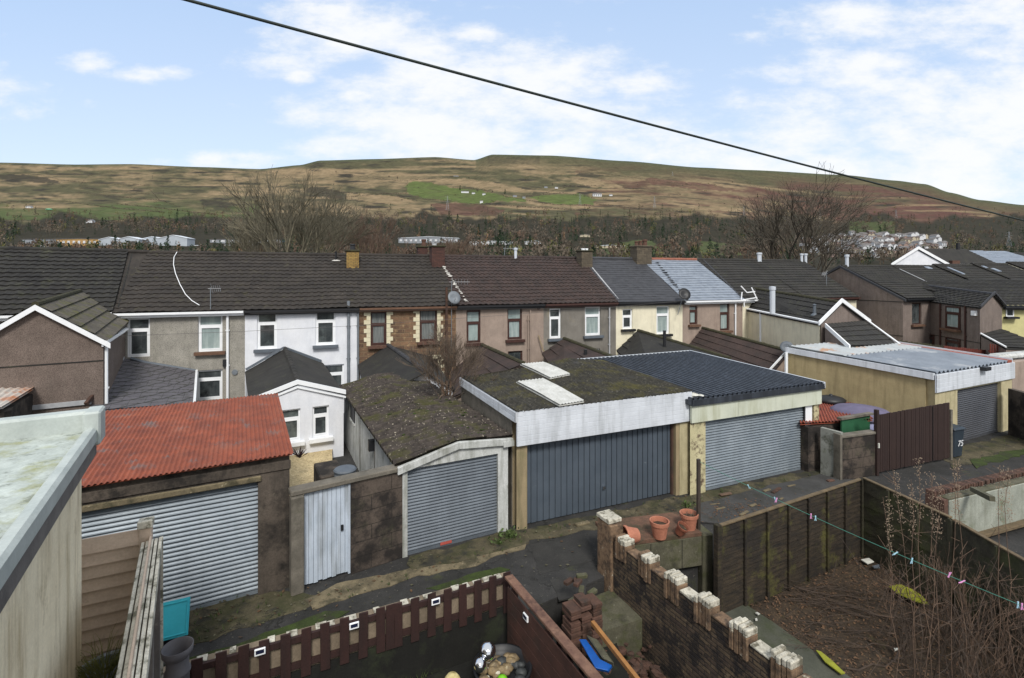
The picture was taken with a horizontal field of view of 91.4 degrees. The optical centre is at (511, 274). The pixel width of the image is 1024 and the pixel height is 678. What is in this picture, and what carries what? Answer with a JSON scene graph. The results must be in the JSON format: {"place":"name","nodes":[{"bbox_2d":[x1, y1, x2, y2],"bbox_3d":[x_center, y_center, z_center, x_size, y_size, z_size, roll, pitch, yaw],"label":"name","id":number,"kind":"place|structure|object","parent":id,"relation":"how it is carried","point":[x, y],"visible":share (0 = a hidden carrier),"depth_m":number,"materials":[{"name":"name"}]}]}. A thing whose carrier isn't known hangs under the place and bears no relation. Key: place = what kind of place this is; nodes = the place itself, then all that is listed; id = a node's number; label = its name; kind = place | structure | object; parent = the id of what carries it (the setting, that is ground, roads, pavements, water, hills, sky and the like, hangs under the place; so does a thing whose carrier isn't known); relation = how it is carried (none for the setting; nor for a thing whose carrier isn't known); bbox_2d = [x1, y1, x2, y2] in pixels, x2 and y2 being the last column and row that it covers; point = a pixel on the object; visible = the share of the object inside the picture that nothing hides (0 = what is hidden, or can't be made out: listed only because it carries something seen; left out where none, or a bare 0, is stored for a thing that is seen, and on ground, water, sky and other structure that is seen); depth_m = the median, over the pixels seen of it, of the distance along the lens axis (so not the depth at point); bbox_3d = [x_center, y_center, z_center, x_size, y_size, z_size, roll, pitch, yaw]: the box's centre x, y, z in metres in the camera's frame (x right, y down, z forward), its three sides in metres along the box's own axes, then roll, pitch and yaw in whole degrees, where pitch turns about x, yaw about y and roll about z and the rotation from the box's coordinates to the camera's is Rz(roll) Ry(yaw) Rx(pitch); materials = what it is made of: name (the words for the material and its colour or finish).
{"place":"outdoors","nodes":[
{"label":"outdoors","id":0,"kind":"place"},
{"bbox_2d":[290,449,332,494],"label":"wall","id":1,"kind":"structure","parent":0,"point":[302,470],"depth_m":16.01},
{"bbox_2d":[0,155,1023,271],"bbox_3d":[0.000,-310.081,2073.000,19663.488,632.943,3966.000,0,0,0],"label":"hills","id":2,"kind":"structure","parent":0,"point":[189,189],"depth_m":1608.11,"materials":[{"name":"brown plant"}]},
{"bbox_2d":[0,169,1023,264],"bbox_3d":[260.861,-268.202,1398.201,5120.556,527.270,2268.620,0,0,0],"label":"bare woodland","id":3,"kind":"object","parent":2,"relation":"on","point":[601,251],"visible":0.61,"depth_m":619.99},
{"bbox_2d":[0,203,1023,264],"bbox_3d":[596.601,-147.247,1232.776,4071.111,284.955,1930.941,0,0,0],"label":"conifer woodland","id":4,"kind":"object","parent":2,"relation":"on","point":[139,246],"visible":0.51,"depth_m":607.13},
{"bbox_2d":[0,204,1023,263],"bbox_3d":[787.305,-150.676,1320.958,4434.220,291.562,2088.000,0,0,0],"label":"brown woodland","id":5,"kind":"object","parent":2,"relation":"on","point":[742,249],"visible":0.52,"depth_m":631.48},
{"bbox_2d":[0,172,1023,263],"bbox_3d":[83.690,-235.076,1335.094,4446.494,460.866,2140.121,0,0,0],"label":"hill scrub","id":6,"kind":"object","parent":2,"relation":"on","point":[518,246],"visible":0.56,"depth_m":638.67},
{"bbox_2d":[0,0,1023,204],"label":"sky","id":7,"kind":"structure","parent":0,"point":[929,92],"materials":[{"name":"blue"}]},
{"bbox_2d":[423,621,628,677],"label":"yard ground","id":8,"kind":"structure","parent":0,"point":[464,670],"depth_m":8.72,"materials":[{"name":"concrete"}]},
{"bbox_2d":[116,536,162,677],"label":"side board fence","id":9,"kind":"object","parent":8,"relation":"on","point":[142,654],"visible":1,"depth_m":5.55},
{"bbox_2d":[161,636,193,677],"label":"clay chimney pot","id":10,"kind":"object","parent":8,"relation":"on","point":[175,652],"visible":1,"depth_m":6.26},
{"bbox_2d":[163,572,507,677],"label":"retaining wall","id":11,"kind":"structure","parent":8,"relation":"on","point":[440,650],"depth_m":8.52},
{"bbox_2d":[163,571,510,677],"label":"picket fence","id":12,"kind":"object","parent":11,"relation":"on","point":[392,637],"visible":0.95,"depth_m":8.15,"materials":[{"name":"wood"}]},
{"bbox_2d":[473,643,531,677],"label":"pebble tub","id":13,"kind":"object","parent":8,"relation":"on","point":[508,661],"visible":0.88,"depth_m":8.27,"materials":[{"name":"black plastic"}]},
{"bbox_2d":[505,574,602,677],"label":"plank fence","id":14,"kind":"object","parent":8,"relation":"on","point":[542,652],"visible":0.79,"depth_m":7.99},
{"bbox_2d":[562,572,602,655],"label":"broken brick pier","id":15,"kind":"structure","parent":8,"relation":"on","point":[581,610],"depth_m":9.09,"materials":[{"name":"brick"}]},
{"bbox_2d":[563,591,641,660],"bbox_3d":[1.706,7.100,9.786,1.300,1.000,0.985,0,0,-24],"label":"step","id":16,"kind":"object","parent":8,"relation":"on","point":[622,621],"visible":0.31,"depth_m":9.56,"materials":[{"name":"concrete"}]},
{"bbox_2d":[589,642,665,677],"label":"rubble","id":17,"kind":"object","parent":8,"relation":"on","point":[639,666],"visible":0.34,"depth_m":8.91,"materials":[{"name":"brown brick"}]},
{"bbox_2d":[163,430,1023,666],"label":"lane","id":18,"kind":"structure","parent":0,"point":[537,586],"depth_m":10.98,"materials":[{"name":"asphalt"}]},
{"bbox_2d":[0,387,32,417],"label":"rust streaked shed","id":19,"kind":"structure","parent":18,"relation":"on","point":[17,401],"depth_m":14.20,"materials":[{"name":"metal"}]},
{"bbox_2d":[0,289,128,413],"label":"gabled extension","id":20,"kind":"object","parent":18,"relation":"on","point":[63,352],"visible":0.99,"depth_m":15.67,"materials":[{"name":"paint"}]},
{"bbox_2d":[0,246,147,322],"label":"terraced house","id":21,"kind":"structure","parent":18,"relation":"on","point":[29,276],"depth_m":21.12,"materials":[{"name":"tile"}]},
{"bbox_2d":[82,516,154,664],"bbox_3d":[-5.744,4.854,6.399,1.909,3.092,0.150,0,0,-25],"label":"beige board fence","id":22,"kind":"object","parent":18,"relation":"on","point":[109,563],"visible":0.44,"depth_m":6.57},
{"bbox_2d":[84,356,197,410],"bbox_3d":[-13.146,4.824,18.421,2.954,3.152,4.980,0,0,-26],"label":"slate lean to","id":23,"kind":"object","parent":18,"relation":"on","point":[138,383],"visible":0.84,"depth_m":18.23,"materials":[{"name":"grey stone"}]},
{"bbox_2d":[111,250,257,401],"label":"terraced house","id":24,"kind":"structure","parent":18,"relation":"on","point":[153,301],"depth_m":21.45,"materials":[{"name":"tile"}]},
{"bbox_2d":[128,318,149,356],"bbox_3d":[-15.284,2.552,20.515,0.785,1.592,0.070,0,0,-20],"label":"window","id":25,"kind":"structure","parent":24,"relation":"in","point":[138,346],"depth_m":20.51,"materials":[{"name":"white plastic"}]},
{"bbox_2d":[196,369,221,400],"bbox_3d":[-12.919,4.682,21.382,0.983,1.277,0.070,0,0,-20],"label":"window","id":26,"kind":"structure","parent":24,"relation":"in","point":[209,382],"depth_m":21.37,"materials":[{"name":"white plastic"}]},
{"bbox_2d":[194,316,225,355],"bbox_3d":[-12.841,2.546,21.277,1.150,1.685,0.320,0,0,-20],"label":"window","id":27,"kind":"structure","parent":24,"relation":"in","point":[207,341],"depth_m":21.36,"materials":[{"name":"white plastic"}]},
{"bbox_2d":[82,393,292,610],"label":"red roofed garage","id":28,"kind":"structure","parent":18,"relation":"on","point":[206,484],"depth_m":9.89,"materials":[{"name":"metal"}]},
{"bbox_2d":[82,482,257,610],"bbox_3d":[-6.591,5.250,9.299,3.323,2.300,0.081,0,0,-28],"label":"roller door","id":29,"kind":"structure","parent":28,"relation":"in","point":[210,538],"depth_m":9.62,"materials":[{"name":"metal"}]},
{"bbox_2d":[187,591,314,643],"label":"verge","id":30,"kind":"structure","parent":18,"relation":"on","point":[283,602],"depth_m":9.47,"materials":[{"name":"soil"}]},
{"bbox_2d":[163,597,189,645],"bbox_3d":[-5.808,6.002,8.592,0.470,0.797,0.476,0,0,-25],"label":"recycling box","id":31,"kind":"object","parent":30,"relation":"on","point":[176,618],"visible":0.57,"depth_m":8.51,"materials":[{"name":"teal plastic"}]},
{"bbox_2d":[219,210,290,251],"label":"bare tree","id":32,"kind":"object","parent":18,"relation":"on","point":[243,239],"visible":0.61,"depth_m":63.55,"materials":[{"name":"brown plant"}]},
{"bbox_2d":[164,611,349,665],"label":"moss verge","id":33,"kind":"structure","parent":18,"relation":"on","point":[313,620],"depth_m":9.10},
{"bbox_2d":[245,346,345,457],"bbox_3d":[-8.642,4.775,19.514,3.155,3.250,6.100,0,0,-28],"label":"white extension","id":34,"kind":"object","parent":18,"relation":"on","point":[308,390],"visible":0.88,"depth_m":17.50,"materials":[{"name":"paint"}]},
{"bbox_2d":[282,408,304,446],"bbox_3d":[-7.488,5.152,16.856,0.905,1.227,0.320,0,0,-28],"label":"window","id":35,"kind":"structure","parent":34,"relation":"in","point":[292,416],"depth_m":17.00,"materials":[{"name":"white plastic"}]},
{"bbox_2d":[309,405,332,443],"bbox_3d":[-6.619,5.144,17.317,0.778,1.205,0.320,0,0,-28],"label":"window","id":36,"kind":"structure","parent":34,"relation":"in","point":[320,414],"depth_m":17.39,"materials":[{"name":"white plastic"}]},
{"bbox_2d":[215,165,379,252],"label":"bare tree","id":37,"kind":"object","parent":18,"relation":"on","point":[259,227],"visible":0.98,"depth_m":50.78,"materials":[{"name":"brown plant"}]},
{"bbox_2d":[244,244,359,384],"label":"terraced house","id":38,"kind":"structure","parent":18,"relation":"on","point":[315,290],"depth_m":23.09,"materials":[{"name":"brown concrete"}]},
{"bbox_2d":[253,315,279,352],"bbox_3d":[-10.793,2.512,22.027,1.036,1.761,0.320,0,0,-20],"label":"window","id":39,"kind":"structure","parent":38,"relation":"in","point":[267,338],"depth_m":22.13,"materials":[{"name":"white plastic"}]},
{"bbox_2d":[313,313,337,348],"bbox_3d":[-8.523,2.478,22.858,1.097,1.708,0.320,0,0,-20],"label":"window","id":40,"kind":"structure","parent":38,"relation":"in","point":[325,336],"depth_m":22.95,"materials":[{"name":"white plastic"}]},
{"bbox_2d":[262,190,373,252],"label":"bare tree","id":41,"kind":"object","parent":18,"relation":"on","point":[302,226],"visible":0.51,"depth_m":58.04,"materials":[{"name":"brown plant"}]},
{"bbox_2d":[288,464,401,595],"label":"yard wall","id":42,"kind":"structure","parent":18,"relation":"on","point":[375,517],"depth_m":10.85,"materials":[{"name":"concrete"}]},
{"bbox_2d":[304,484,349,584],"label":"yard gate","id":43,"kind":"structure","parent":42,"relation":"attached to","point":[326,533],"depth_m":10.44,"materials":[{"name":"white wood"}]},
{"bbox_2d":[323,209,408,253],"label":"bare tree","id":44,"kind":"object","parent":18,"relation":"on","point":[364,239],"visible":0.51,"depth_m":76.56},
{"bbox_2d":[350,583,437,612],"bbox_3d":[-2.274,6.408,9.883,1.704,0.030,0.471,0,0,-32],"label":"lane patch","id":45,"kind":"object","parent":18,"relation":"on","point":[418,590],"visible":0.57,"depth_m":9.91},
{"bbox_2d":[358,343,454,394],"bbox_3d":[-4.517,4.819,21.264,3.485,3.163,5.760,0,0,-22],"label":"slate extension","id":46,"kind":"object","parent":18,"relation":"on","point":[384,360],"visible":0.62,"depth_m":21.43,"materials":[{"name":"concrete"}]},
{"bbox_2d":[356,243,466,394],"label":"terraced house","id":47,"kind":"structure","parent":18,"relation":"on","point":[407,289],"depth_m":24.67,"materials":[{"name":"tile"}]},
{"bbox_2d":[368,312,386,348],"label":"window","id":48,"kind":"structure","parent":47,"relation":"in","point":[378,331],"depth_m":23.78,"materials":[{"name":"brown glass"}]},
{"bbox_2d":[417,311,437,344],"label":"window","id":49,"kind":"structure","parent":47,"relation":"in","point":[425,326],"depth_m":24.58,"materials":[{"name":"brown glass"}]},
{"bbox_2d":[304,544,525,609],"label":"verge","id":50,"kind":"structure","parent":18,"relation":"on","point":[323,599],"depth_m":10.45,"materials":[{"name":"soil"}]},
{"bbox_2d":[339,372,513,557],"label":"gabled garage","id":51,"kind":"structure","parent":18,"relation":"on","point":[447,456],"depth_m":12.38,"materials":[{"name":"grey concrete"}]},
{"bbox_2d":[407,454,496,554],"bbox_3d":[-1.402,5.410,11.950,2.268,1.980,0.074,0,0,-27],"label":"roller door","id":52,"kind":"structure","parent":51,"relation":"in","point":[455,501],"depth_m":11.91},
{"bbox_2d":[397,319,499,398],"bbox_3d":[-2.046,3.317,16.424,3.354,3.818,2.447,0,0,-22],"label":"bare shrub","id":53,"kind":"object","parent":18,"relation":"on","point":[448,365],"visible":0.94,"depth_m":16.42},
{"bbox_2d":[407,529,528,569],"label":"verge","id":54,"kind":"structure","parent":18,"relation":"on","point":[466,550],"depth_m":11.57,"materials":[{"name":"soil"}]},
{"bbox_2d":[416,239,545,365],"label":"terraced house","id":55,"kind":"structure","parent":18,"relation":"on","point":[503,287],"depth_m":26.30,"materials":[{"name":"tile"}]},
{"bbox_2d":[464,310,483,345],"bbox_3d":[-1.938,2.670,25.269,0.973,1.799,0.320,0,0,-20],"label":"window","id":56,"kind":"structure","parent":55,"relation":"in","point":[472,324],"depth_m":25.38,"materials":[{"name":"brown glass"}]},
{"bbox_2d":[505,309,524,342],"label":"window","id":57,"kind":"structure","parent":55,"relation":"in","point":[513,321],"depth_m":26.13,"materials":[{"name":"brown glass"}]},
{"bbox_2d":[451,343,525,399],"bbox_3d":[-1.158,4.902,22.482,4.172,2.997,5.132,0,0,-23],"label":"tiled extension","id":58,"kind":"object","parent":18,"relation":"on","point":[497,360],"visible":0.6,"depth_m":21.83,"materials":[{"name":"tile"}]},
{"bbox_2d":[530,534,593,574],"bbox_3d":[1.195,6.409,11.500,1.664,0.030,1.191,0,0,-19],"label":"lane patch","id":59,"kind":"object","parent":18,"relation":"on","point":[553,555],"visible":1,"depth_m":11.48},
{"bbox_2d":[517,248,618,355],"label":"terraced house","id":60,"kind":"structure","parent":18,"relation":"on","point":[566,281],"depth_m":27.89,"materials":[{"name":"tile"}]},
{"bbox_2d":[459,357,691,529],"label":"moss roofed garage","id":61,"kind":"structure","parent":18,"relation":"on","point":[590,434],"depth_m":13.83,"materials":[{"name":"concrete"}]},
{"bbox_2d":[527,424,669,523],"bbox_3d":[2.495,5.325,13.720,4.754,2.090,0.120,0,0,-23],"label":"garage door","id":62,"kind":"structure","parent":61,"relation":"in","point":[575,475],"depth_m":13.63,"materials":[{"name":"metal"}]},
{"bbox_2d":[542,337,613,362],"bbox_3d":[3.319,4.829,23.440,4.393,3.142,6.269,0,0,-15],"label":"tiled extension","id":63,"kind":"object","parent":18,"relation":"on","point":[564,347],"visible":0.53,"depth_m":24.17,"materials":[{"name":"tile"}]},
{"bbox_2d":[590,239,687,355],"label":"terraced house","id":64,"kind":"structure","parent":18,"relation":"on","point":[634,279],"depth_m":29.56,"materials":[{"name":"tile"}]},
{"bbox_2d":[527,470,819,539],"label":"verge","id":65,"kind":"structure","parent":18,"relation":"on","point":[666,505],"depth_m":13.74,"materials":[{"name":"soil"}]},
{"bbox_2d":[616,329,730,359],"bbox_3d":[8.147,4.588,24.436,5.470,3.625,9.216,0,0,0],"label":"tiled extension","id":66,"kind":"object","parent":18,"relation":"on","point":[639,341],"visible":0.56,"depth_m":25.44,"materials":[{"name":"tile"}]},
{"bbox_2d":[647,257,745,343],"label":"terraced house","id":67,"kind":"structure","parent":18,"relation":"on","point":[713,301],"depth_m":31.03,"materials":[{"name":"tile"}]},
{"bbox_2d":[580,350,824,494],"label":"steel roofed garage","id":68,"kind":"structure","parent":18,"relation":"on","point":[744,421],"depth_m":15.87,"materials":[{"name":"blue metal"}]},
{"bbox_2d":[706,407,802,489],"bbox_3d":[7.620,5.350,15.686,4.298,2.100,0.080,0,0,-23],"label":"roller door","id":69,"kind":"structure","parent":68,"relation":"in","point":[766,444],"depth_m":15.62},
{"bbox_2d":[690,327,784,371],"bbox_3d":[13.121,4.753,27.636,4.229,3.294,5.887,0,0,-17],"label":"tiled extension","id":70,"kind":"object","parent":18,"relation":"on","point":[749,351],"visible":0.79,"depth_m":26.82,"materials":[{"name":"tile"}]},
{"bbox_2d":[697,252,798,337],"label":"terraced house","id":71,"kind":"structure","parent":18,"relation":"on","point":[741,278],"depth_m":34.01,"materials":[{"name":"grey tile"}]},
{"bbox_2d":[701,474,853,523],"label":"felt slab","id":72,"kind":"structure","parent":18,"relation":"on","point":[804,486],"depth_m":14.27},
{"bbox_2d":[697,161,878,263],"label":"bare tree","id":73,"kind":"object","parent":18,"relation":"on","point":[771,242],"visible":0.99,"depth_m":56.64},
{"bbox_2d":[753,253,860,307],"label":"terraced house","id":74,"kind":"structure","parent":18,"relation":"on","point":[802,276],"depth_m":35.56,"materials":[{"name":"grey tile"}]},
{"bbox_2d":[746,286,870,346],"bbox_3d":[17.020,3.513,29.165,5.409,5.774,9.730,0,0,0],"label":"cream extension","id":75,"kind":"object","parent":18,"relation":"on","point":[776,318],"visible":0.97,"depth_m":27.22,"materials":[{"name":"paint"}]},
{"bbox_2d":[788,210,867,272],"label":"bare tree","id":76,"kind":"object","parent":18,"relation":"on","point":[823,259],"visible":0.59,"depth_m":64.86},
{"bbox_2d":[799,402,873,471],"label":"rusty roofed shed","id":77,"kind":"structure","parent":18,"relation":"on","point":[829,418],"depth_m":16.45,"materials":[{"name":"concrete"}]},
{"bbox_2d":[820,427,875,479],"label":"boundary wall","id":78,"kind":"structure","parent":18,"relation":"on","point":[848,455],"depth_m":15.77,"materials":[{"name":"concrete"}]},
{"bbox_2d":[830,403,888,429],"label":"paddling pool","id":79,"kind":"structure","parent":18,"relation":"on","point":[851,408],"depth_m":18.00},
{"bbox_2d":[825,318,900,347],"bbox_3d":[16.942,4.319,24.125,4.687,4.161,2.068,0,0,-30],"label":"tiled lean to","id":80,"kind":"object","parent":18,"relation":"on","point":[863,333],"visible":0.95,"depth_m":24.07,"materials":[{"name":"grey tile"}]},
{"bbox_2d":[826,254,935,345],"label":"terraced house","id":81,"kind":"structure","parent":18,"relation":"on","point":[894,302],"depth_m":34.40,"materials":[{"name":"brown tile"}]},
{"bbox_2d":[785,341,1014,440],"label":"buff garage","id":82,"kind":"structure","parent":18,"relation":"on","point":[971,388],"depth_m":20.10,"materials":[{"name":"beige concrete"}]},
{"bbox_2d":[957,383,997,440],"bbox_3d":[18.303,5.375,19.741,3.443,2.050,0.076,0,0,-25],"label":"roller door","id":83,"kind":"structure","parent":82,"relation":"in","point":[977,409],"depth_m":19.78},
{"bbox_2d":[874,402,952,475],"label":"brown gate","id":84,"kind":"structure","parent":18,"relation":"on","point":[904,438],"depth_m":16.55,"materials":[{"name":"wood"}]},
{"bbox_2d":[892,265,963,280],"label":"terraced house","id":85,"kind":"structure","parent":18,"relation":"on","point":[927,272],"depth_m":38.62,"materials":[{"name":"grey tile"}]},
{"bbox_2d":[891,246,989,264],"bbox_3d":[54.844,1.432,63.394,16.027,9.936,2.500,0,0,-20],"label":"gabled house","id":86,"kind":"structure","parent":18,"relation":"on","point":[918,255],"depth_m":62.00,"materials":[{"name":"grey tile"}]},
{"bbox_2d":[928,285,1006,349],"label":"taupe wing","id":87,"kind":"structure","parent":18,"relation":"on","point":[961,318],"depth_m":31.16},
{"bbox_2d":[932,264,1007,279],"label":"terraced house","id":88,"kind":"structure","parent":18,"relation":"on","point":[967,271],"depth_m":40.20,"materials":[{"name":"grey tile"}]},
{"bbox_2d":[920,279,1023,336],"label":"yellow wing","id":89,"kind":"structure","parent":18,"relation":"on","point":[1010,292],"depth_m":34.06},
{"bbox_2d":[925,467,1023,536],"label":"white brick wall","id":90,"kind":"structure","parent":18,"relation":"on","point":[979,513],"depth_m":12.27,"materials":[{"name":"concrete"}]},
{"bbox_2d":[943,435,1023,468],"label":"verge","id":91,"kind":"structure","parent":18,"relation":"on","point":[994,446],"depth_m":18.41,"materials":[{"name":"plant"}]},
{"bbox_2d":[970,262,1023,278],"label":"terraced house","id":92,"kind":"structure","parent":18,"relation":"on","point":[1005,270],"depth_m":41.88,"materials":[{"name":"grey tile"}]},
{"bbox_2d":[980,329,1023,359],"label":"tiled lean to","id":93,"kind":"object","parent":18,"relation":"on","point":[1007,341],"visible":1,"depth_m":28.95,"materials":[{"name":"tile"}]},
{"bbox_2d":[1008,388,1023,439],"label":"grey lane wall","id":94,"kind":"structure","parent":18,"relation":"on","point":[1015,412],"depth_m":19.70,"materials":[{"name":"concrete"}]},
{"bbox_2d":[183,0,1023,220],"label":"overhead cable","id":95,"kind":"object","parent":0,"point":[411,60],"visible":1,"depth_m":3.49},
{"bbox_2d":[638,556,886,677],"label":"garden ground","id":96,"kind":"structure","parent":0,"point":[649,672],"depth_m":11.91,"materials":[{"name":"brown soil"}]},
{"bbox_2d":[595,512,712,594],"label":"concrete outhouse","id":97,"kind":"structure","parent":96,"relation":"on","point":[674,550],"depth_m":10.99,"materials":[{"name":"grey concrete"}]},
{"bbox_2d":[597,509,811,677],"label":"brick garden wall","id":98,"kind":"structure","parent":96,"relation":"on","point":[688,632],"depth_m":8.79,"materials":[{"name":"brick"}]},
{"bbox_2d":[713,523,721,611],"bbox_3d":[4.387,6.510,10.673,0.120,2.380,0.130,0,0,-27],"label":"timber post","id":99,"kind":"object","parent":96,"relation":"on","point":[717,560],"visible":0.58,"depth_m":10.62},
{"bbox_2d":[719,478,860,612],"bbox_3d":[6.838,6.482,11.960,5.396,2.235,0.115,0,0,-27],"label":"lap panel fence","id":100,"kind":"object","parent":96,"relation":"on","point":[768,552],"visible":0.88,"depth_m":11.75,"materials":[{"name":"wood"}]},
{"bbox_2d":[754,557,1023,677],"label":"garden litter bed","id":101,"kind":"object","parent":96,"relation":"on","point":[799,612],"visible":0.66,"depth_m":10.46,"materials":[{"name":"soil"}]},
{"bbox_2d":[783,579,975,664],"bbox_3d":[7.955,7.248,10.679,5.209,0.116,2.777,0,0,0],"label":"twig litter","id":102,"kind":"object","parent":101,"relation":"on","point":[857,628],"visible":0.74,"depth_m":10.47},
{"bbox_2d":[750,555,1022,677],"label":"fallen leaves","id":103,"kind":"object","parent":101,"relation":"on","point":[837,624],"visible":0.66,"depth_m":10.46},
{"bbox_2d":[797,529,1023,677],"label":"bramble thicket","id":104,"kind":"object","parent":101,"relation":"on","point":[973,652],"visible":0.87,"depth_m":9.34,"materials":[{"name":"plant"}]},
{"bbox_2d":[861,477,951,604],"bbox_3d":[9.483,6.458,12.121,0.115,2.285,2.170,0,0,-14],"label":"side panel fence","id":105,"kind":"object","parent":96,"relation":"on","point":[873,512],"visible":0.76,"depth_m":12.15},
{"bbox_2d":[950,519,1023,660],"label":"side panel fence","id":106,"kind":"object","parent":96,"relation":"on","point":[985,549],"visible":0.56,"depth_m":10.31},
{"bbox_2d":[725,605,850,677],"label":"garden path","id":107,"kind":"structure","parent":0,"point":[770,633],"depth_m":9.95,"materials":[{"name":"concrete"}]},
{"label":"raised yard","id":108,"kind":"structure","parent":0,"visible":0},
{"bbox_2d":[0,405,104,677],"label":"flat roofed extension","id":109,"kind":"object","parent":108,"relation":"on","point":[46,459],"visible":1,"depth_m":4.69,"materials":[{"name":"paint"}]},
{"bbox_2d":[76,622,129,677],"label":"potted grass","id":110,"kind":"object","parent":108,"relation":"on","point":[104,665],"depth_m":5.89,"materials":[{"name":"plant"}]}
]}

